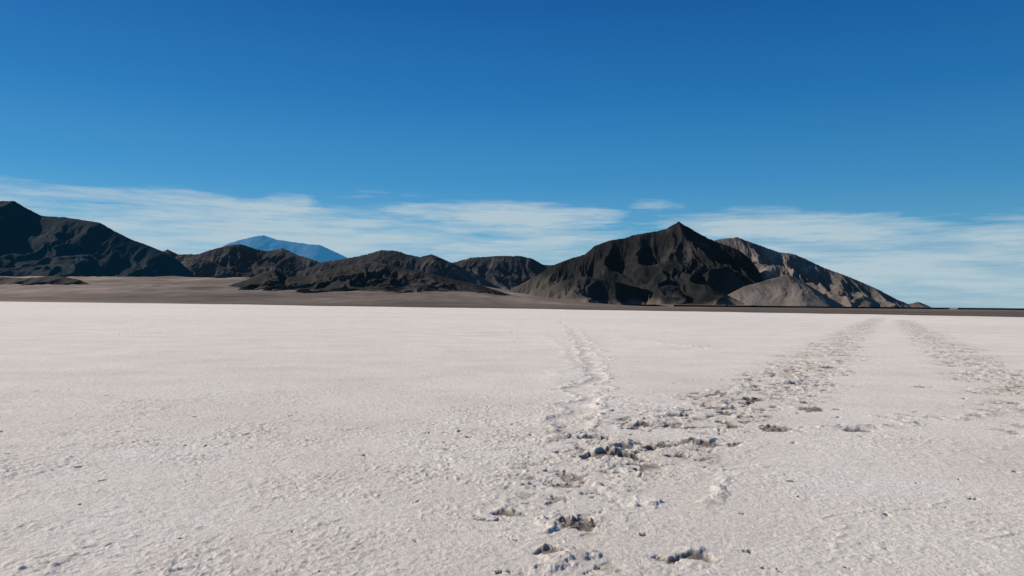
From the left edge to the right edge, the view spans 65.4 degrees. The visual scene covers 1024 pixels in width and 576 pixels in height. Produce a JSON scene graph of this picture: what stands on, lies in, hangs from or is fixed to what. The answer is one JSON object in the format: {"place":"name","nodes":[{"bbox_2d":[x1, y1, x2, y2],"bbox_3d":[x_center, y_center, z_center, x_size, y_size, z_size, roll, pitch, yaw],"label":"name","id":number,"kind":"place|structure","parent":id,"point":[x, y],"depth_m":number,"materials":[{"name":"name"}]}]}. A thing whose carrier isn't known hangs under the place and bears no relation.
{"place":"outdoors","nodes":[
{"label":"outdoors","id":0,"kind":"place"},
{"bbox_2d":[0,201,195,276],"bbox_3d":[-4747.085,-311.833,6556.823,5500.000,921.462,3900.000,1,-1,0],"label":"mountain range","id":1,"kind":"structure","parent":0,"point":[32,243],"depth_m":6248.24,"materials":[{"name":"brown stone"}]},
{"bbox_2d":[0,263,512,295],"bbox_3d":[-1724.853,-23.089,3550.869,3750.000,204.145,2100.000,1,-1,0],"label":"foothills","id":2,"kind":"structure","parent":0,"point":[371,277],"depth_m":3430.25,"materials":[{"name":"brown stone"}]},
{"bbox_2d":[223,235,346,262],"bbox_3d":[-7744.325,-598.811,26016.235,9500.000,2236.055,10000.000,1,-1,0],"label":"distant mountain","id":3,"kind":"structure","parent":0,"point":[319,253],"depth_m":25681.84,"materials":[{"name":"blue stone"}]},
{"bbox_2d":[163,244,552,289],"bbox_3d":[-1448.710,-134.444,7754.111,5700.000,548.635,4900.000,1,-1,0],"label":"hills","id":4,"kind":"structure","parent":0,"point":[498,272],"depth_m":7438.41,"materials":[{"name":"brown stone"}]},
{"bbox_2d":[0,302,1023,575],"bbox_3d":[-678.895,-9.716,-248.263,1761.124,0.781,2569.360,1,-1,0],"label":"salt flat","id":5,"kind":"structure","parent":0,"point":[228,440],"depth_m":11.38,"materials":[{"name":"white sand"}]},
{"bbox_2d":[0,276,1023,316],"bbox_3d":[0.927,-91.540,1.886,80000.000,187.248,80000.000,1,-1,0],"label":"desert plain","id":6,"kind":"structure","parent":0,"point":[178,290],"depth_m":2134.98,"materials":[{"name":"soil"}]},
{"bbox_2d":[0,0,1023,307],"label":"sky","id":7,"kind":"structure","parent":0,"point":[879,144],"materials":[{"name":"blue"}]},
{"bbox_2d":[508,221,933,307],"bbox_3d":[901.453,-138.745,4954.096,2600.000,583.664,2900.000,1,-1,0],"label":"rocky mountain","id":8,"kind":"structure","parent":0,"point":[678,263],"depth_m":4759.68,"materials":[{"name":"brown stone"}]},
{"bbox_2d":[652,237,1023,309],"bbox_3d":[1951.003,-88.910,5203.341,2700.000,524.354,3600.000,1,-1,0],"label":"rocky ridge","id":9,"kind":"structure","parent":0,"point":[792,280],"depth_m":5037.05,"materials":[{"name":"stone"}]}
]}

